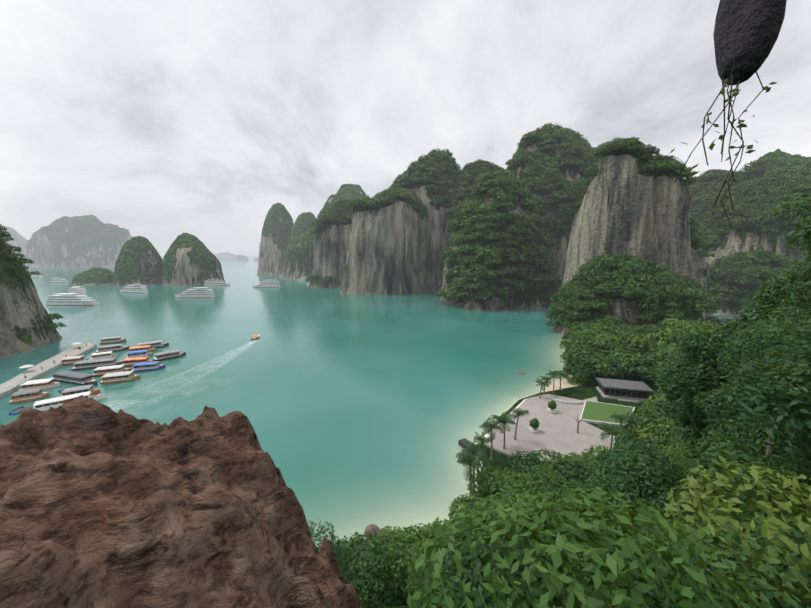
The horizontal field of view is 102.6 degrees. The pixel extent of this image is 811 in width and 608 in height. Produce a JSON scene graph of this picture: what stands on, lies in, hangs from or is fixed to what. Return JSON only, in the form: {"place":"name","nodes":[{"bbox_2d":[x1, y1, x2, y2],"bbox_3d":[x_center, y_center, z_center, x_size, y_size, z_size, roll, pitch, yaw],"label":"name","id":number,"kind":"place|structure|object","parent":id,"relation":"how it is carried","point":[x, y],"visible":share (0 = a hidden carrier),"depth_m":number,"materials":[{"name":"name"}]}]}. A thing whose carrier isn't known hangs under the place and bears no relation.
{"place":"outdoors","nodes":[
{"label":"outdoors","id":0,"kind":"place"},
{"bbox_2d":[0,256,734,546],"bbox_3d":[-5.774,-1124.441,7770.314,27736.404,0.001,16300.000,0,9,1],"label":"sea water","id":1,"kind":"structure","parent":0,"point":[361,412],"depth_m":138.48,"materials":[{"name":"teal liquid"}]},
{"bbox_2d":[1,225,27,257],"bbox_3d":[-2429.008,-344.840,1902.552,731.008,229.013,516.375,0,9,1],"label":"distant mountain","id":2,"kind":"structure","parent":1,"relation":"in","point":[19,239],"depth_m":1805.66,"materials":[{"name":"grey stone"}]},
{"bbox_2d":[9,406,24,414],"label":"small boat","id":3,"kind":"object","parent":1,"relation":"on","point":[21,407],"visible":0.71,"depth_m":104.67,"materials":[{"name":"blue"}]},
{"bbox_2d":[9,388,49,403],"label":"tour boat","id":4,"kind":"object","parent":1,"relation":"on","point":[27,395],"visible":0.94,"depth_m":112.13,"materials":[{"name":"brown"}]},
{"bbox_2d":[0,224,66,357],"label":"cliff","id":5,"kind":"structure","parent":1,"relation":"in","point":[25,320],"depth_m":171.77,"materials":[{"name":"grey stone"}]},
{"bbox_2d":[31,274,42,277],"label":"cruise ship","id":6,"kind":"object","parent":1,"relation":"on","point":[36,276],"visible":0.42,"depth_m":725.33,"materials":[{"name":"white metal"}]},
{"bbox_2d":[19,378,60,390],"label":"tour boat","id":7,"kind":"object","parent":1,"relation":"on","point":[47,383],"visible":0.79,"depth_m":121.50,"materials":[{"name":"white metal"}]},
{"bbox_2d":[0,343,96,398],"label":"pier walkway","id":8,"kind":"structure","parent":1,"relation":"in","point":[49,365],"depth_m":139.95,"materials":[{"name":"concrete"}]},
{"bbox_2d":[50,277,67,281],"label":"cruise ship","id":9,"kind":"object","parent":1,"relation":"on","point":[55,279],"visible":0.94,"depth_m":599.67,"materials":[{"name":"white metal"}]},
{"bbox_2d":[33,391,106,410],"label":"tour boat","id":10,"kind":"object","parent":1,"relation":"on","point":[46,404],"visible":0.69,"depth_m":106.61,"materials":[{"name":"white"}]},
{"bbox_2d":[45,293,99,305],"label":"cruise ship","id":11,"kind":"object","parent":1,"relation":"on","point":[70,300],"visible":0.94,"depth_m":324.33,"materials":[{"name":"white metal"}]},
{"bbox_2d":[61,355,87,365],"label":"tour boat","id":12,"kind":"object","parent":1,"relation":"on","point":[71,360],"visible":0.77,"depth_m":149.31,"materials":[{"name":"brown"}]},
{"bbox_2d":[52,371,97,384],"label":"tour boat","id":13,"kind":"object","parent":1,"relation":"on","point":[76,378],"visible":0.98,"depth_m":127.93,"materials":[{"name":"grey"}]},
{"bbox_2d":[67,286,86,293],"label":"cruise ship","id":14,"kind":"object","parent":1,"relation":"on","point":[74,289],"visible":0.9,"depth_m":425.24,"materials":[{"name":"white metal"}]},
{"bbox_2d":[24,214,132,267],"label":"distant island","id":15,"kind":"structure","parent":1,"relation":"in","point":[87,241],"depth_m":1315.51,"materials":[{"name":"grey stone"}]},
{"bbox_2d":[61,384,100,395],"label":"tour boat","id":16,"kind":"object","parent":1,"relation":"on","point":[74,390],"visible":0.67,"depth_m":115.48,"materials":[{"name":"brown"}]},
{"bbox_2d":[71,357,122,370],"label":"tour boat","id":17,"kind":"object","parent":1,"relation":"on","point":[88,364],"visible":0.75,"depth_m":145.04,"materials":[{"name":"grey"}]},
{"bbox_2d":[90,351,118,359],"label":"tour boat","id":18,"kind":"object","parent":1,"relation":"on","point":[107,354],"visible":0.81,"depth_m":156.60,"materials":[{"name":"white"}]},
{"bbox_2d":[92,364,130,376],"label":"tour boat","id":19,"kind":"object","parent":1,"relation":"on","point":[100,371],"visible":0.81,"depth_m":136.19,"materials":[{"name":"brown"}]},
{"bbox_2d":[96,344,128,352],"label":"tour boat","id":20,"kind":"object","parent":1,"relation":"on","point":[114,347],"visible":0.81,"depth_m":169.40,"materials":[{"name":"grey"}]},
{"bbox_2d":[99,336,125,343],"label":"tour boat","id":21,"kind":"object","parent":1,"relation":"on","point":[109,340],"visible":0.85,"depth_m":185.72,"materials":[{"name":"grey"}]},
{"bbox_2d":[100,371,140,383],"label":"tour boat","id":22,"kind":"object","parent":1,"relation":"on","point":[117,377],"visible":0.9,"depth_m":128.90,"materials":[{"name":"brown"}]},
{"bbox_2d":[119,284,147,292],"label":"cruise ship","id":23,"kind":"object","parent":1,"relation":"on","point":[133,288],"visible":0.9,"depth_m":433.50,"materials":[{"name":"white metal"}]},
{"bbox_2d":[122,356,154,366],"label":"tour boat","id":24,"kind":"object","parent":1,"relation":"on","point":[127,362],"visible":0.75,"depth_m":147.81,"materials":[{"name":"brown"}]},
{"bbox_2d":[126,349,152,357],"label":"tour boat","id":25,"kind":"object","parent":1,"relation":"on","point":[138,353],"visible":0.75,"depth_m":159.08,"materials":[{"name":"blue"}]},
{"bbox_2d":[128,345,155,351],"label":"tour boat","id":26,"kind":"object","parent":1,"relation":"on","point":[144,347],"visible":0.73,"depth_m":167.40,"materials":[{"name":"brown"}]},
{"bbox_2d":[71,233,224,285],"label":"karst islands","id":27,"kind":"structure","parent":1,"relation":"in","point":[188,259],"depth_m":545.07,"materials":[{"name":"green plant"}]},
{"bbox_2d":[132,361,165,371],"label":"tour boat","id":28,"kind":"object","parent":1,"relation":"on","point":[146,366],"visible":0.77,"depth_m":141.42,"materials":[{"name":"blue"}]},
{"bbox_2d":[138,340,168,347],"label":"tour boat","id":29,"kind":"object","parent":1,"relation":"on","point":[155,344],"visible":0.75,"depth_m":176.14,"materials":[{"name":"grey"}]},
{"bbox_2d":[153,350,185,360],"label":"tour boat","id":30,"kind":"object","parent":1,"relation":"on","point":[166,355],"visible":0.88,"depth_m":157.66,"materials":[{"name":"grey"}]},
{"bbox_2d":[175,287,214,297],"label":"cruise ship","id":31,"kind":"object","parent":1,"relation":"on","point":[198,293],"visible":0.9,"depth_m":384.05,"materials":[{"name":"white metal"}]},
{"bbox_2d":[204,279,229,285],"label":"cruise ship","id":32,"kind":"object","parent":1,"relation":"on","point":[208,282],"visible":0.88,"depth_m":531.99,"materials":[{"name":"white metal"}]},
{"bbox_2d":[215,252,258,260],"bbox_3d":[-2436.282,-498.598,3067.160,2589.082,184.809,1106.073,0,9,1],"label":"distant island","id":33,"kind":"structure","parent":1,"relation":"in","point":[225,256],"depth_m":3226.53,"materials":[{"name":"grey stone"}]},
{"bbox_2d":[251,334,259,339],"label":"speedboat","id":34,"kind":"object","parent":1,"relation":"on","point":[255,336],"visible":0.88,"depth_m":195.65,"materials":[{"name":"orange"}]},
{"bbox_2d":[252,281,280,287],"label":"cruise ship","id":35,"kind":"object","parent":1,"relation":"on","point":[269,284],"visible":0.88,"depth_m":505.22,"materials":[{"name":"white metal"}]},
{"bbox_2d":[298,276,310,280],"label":"cruise ship","id":36,"kind":"object","parent":1,"relation":"on","point":[302,279],"visible":0.42,"depth_m":628.27,"materials":[{"name":"white"}]},
{"bbox_2d":[257,184,366,278],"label":"limestone karst","id":37,"kind":"structure","parent":1,"relation":"in","point":[286,247],"depth_m":807.44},
{"bbox_2d":[305,123,810,310],"bbox_3d":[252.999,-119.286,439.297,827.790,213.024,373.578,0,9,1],"label":"limestone cliffs","id":38,"kind":"structure","parent":1,"relation":"in","point":[455,184],"depth_m":375.17,"materials":[{"name":"green plant"}]},
{"bbox_2d":[698,165,810,316],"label":"forested hill","id":39,"kind":"structure","parent":1,"relation":"in","point":[730,269],"depth_m":280.68,"materials":[{"name":"green plant"}]},
{"bbox_2d":[0,0,810,255],"label":"sky","id":40,"kind":"structure","parent":0,"point":[159,121],"materials":[{"name":"white"}]},
{"bbox_2d":[458,375,634,465],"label":"plaza terrace","id":41,"kind":"structure","parent":0,"point":[558,432],"depth_m":92.36,"materials":[{"name":"grey concrete"}]},
{"bbox_2d":[491,410,515,448],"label":"palm","id":42,"kind":"object","parent":41,"relation":"on","point":[503,418],"visible":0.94,"depth_m":80.78,"materials":[{"name":"green plant"}]},
{"bbox_2d":[510,407,528,439],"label":"palm","id":43,"kind":"object","parent":41,"relation":"on","point":[521,413],"visible":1,"depth_m":84.39,"materials":[{"name":"green plant"}]},
{"bbox_2d":[528,418,539,433],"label":"topiary bush","id":44,"kind":"object","parent":41,"relation":"on","point":[534,425],"visible":1,"depth_m":89.15,"materials":[{"name":"green plant"}]},
{"bbox_2d":[535,378,548,397],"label":"palm","id":45,"kind":"object","parent":41,"relation":"on","point":[540,382],"visible":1,"depth_m":109.79,"materials":[{"name":"green plant"}]},
{"bbox_2d":[547,400,556,413],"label":"topiary bush","id":46,"kind":"object","parent":41,"relation":"on","point":[552,404],"visible":1,"depth_m":100.26,"materials":[{"name":"green plant"}]},
{"bbox_2d":[574,414,583,432],"bbox_3d":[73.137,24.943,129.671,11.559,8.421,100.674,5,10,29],"label":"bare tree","id":47,"kind":"object","parent":41,"relation":"on","point":[578,421],"depth_m":88.73,"materials":[{"name":"plant"}]},
{"bbox_2d":[598,422,628,448],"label":"palm","id":48,"kind":"object","parent":41,"relation":"on","point":[613,429],"visible":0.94,"depth_m":77.67,"materials":[{"name":"green plant"}]},
{"bbox_2d":[610,412,631,425],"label":"palm","id":49,"kind":"object","parent":41,"relation":"on","point":[622,417],"visible":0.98,"depth_m":81.04,"materials":[{"name":"green plant"}]},
{"bbox_2d":[364,349,800,607],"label":"hill terrain","id":50,"kind":"structure","parent":0,"point":[587,390],"depth_m":109.42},
{"bbox_2d":[0,395,362,607],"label":"foreground rock","id":51,"kind":"object","parent":50,"relation":"on","point":[102,505],"visible":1,"depth_m":3.85,"materials":[{"name":"brown stone"}]},
{"bbox_2d":[364,524,381,536],"bbox_3d":[-5.869,41.465,59.014,3.158,2.692,2.397,0,9,1],"label":"shore boulder","id":52,"kind":"object","parent":50,"relation":"on","point":[373,528],"visible":0.52,"depth_m":58.46,"materials":[{"name":"grey stone"}]},
{"bbox_2d":[456,448,482,493],"bbox_3d":[11.981,33.954,62.224,5.620,11.871,5.868,0,9,1],"label":"palm","id":53,"kind":"object","parent":50,"relation":"on","point":[468,460],"visible":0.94,"depth_m":60.90,"materials":[{"name":"green plant"}]},
{"bbox_2d":[460,441,485,492],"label":"palm","id":54,"kind":"object","parent":50,"relation":"on","point":[475,452],"visible":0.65,"depth_m":65.68,"materials":[{"name":"green plant"}]},
{"bbox_2d":[472,432,492,474],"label":"palm","id":55,"kind":"object","parent":50,"relation":"on","point":[481,439],"visible":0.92,"depth_m":70.60,"materials":[{"name":"green plant"}]},
{"bbox_2d":[479,417,501,459],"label":"palm","id":56,"kind":"object","parent":50,"relation":"on","point":[487,425],"visible":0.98,"depth_m":77.68,"materials":[{"name":"green plant"}]},
{"bbox_2d":[539,375,551,394],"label":"palm","id":57,"kind":"object","parent":50,"relation":"on","point":[548,379],"visible":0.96,"depth_m":112.36,"materials":[{"name":"green plant"}]},
{"bbox_2d":[546,370,562,392],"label":"palm","id":58,"kind":"object","parent":50,"relation":"on","point":[555,375],"visible":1,"depth_m":115.03,"materials":[{"name":"green plant"}]},
{"bbox_2d":[307,315,810,607],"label":"hill foliage","id":59,"kind":"object","parent":50,"relation":"on","point":[508,549],"visible":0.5,"depth_m":4.66,"materials":[{"name":"green plant"}]},
{"bbox_2d":[553,370,570,389],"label":"palm","id":60,"kind":"object","parent":50,"relation":"on","point":[563,373],"visible":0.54,"depth_m":117.40,"materials":[{"name":"green plant"}]},
{"bbox_2d":[623,411,639,427],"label":"palm","id":61,"kind":"object","parent":50,"relation":"on","point":[634,420],"visible":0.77,"depth_m":82.72,"materials":[{"name":"green plant"}]},
{"bbox_2d":[545,136,718,334],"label":"karst cliff","id":62,"kind":"structure","parent":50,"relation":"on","point":[627,205],"depth_m":193.21,"materials":[{"name":"grey stone"}]},
{"bbox_2d":[584,183,810,577],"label":"forested hillside","id":63,"kind":"structure","parent":50,"relation":"on","point":[756,368],"depth_m":13.63,"materials":[{"name":"green plant"}]},
{"bbox_2d":[595,378,654,402],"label":"pavilion building","id":64,"kind":"structure","parent":0,"point":[628,390],"depth_m":111.86,"materials":[{"name":"grey metal"}]},
{"bbox_2d":[713,0,786,85],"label":"overhang rock","id":65,"kind":"object","parent":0,"point":[746,34],"visible":0.98,"depth_m":1.36,"materials":[{"name":"grey stone"}]},
{"bbox_2d":[674,61,763,228],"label":"hanging vines","id":66,"kind":"object","parent":65,"relation":"hanging from","point":[728,118],"visible":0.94,"depth_m":1.35,"materials":[{"name":"plant"}]},
{"bbox_2d":[669,79,776,231],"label":"vine leaves","id":67,"kind":"object","parent":66,"relation":"attached to","point":[741,125],"visible":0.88,"depth_m":1.33,"materials":[{"name":"green plant"}]}
]}

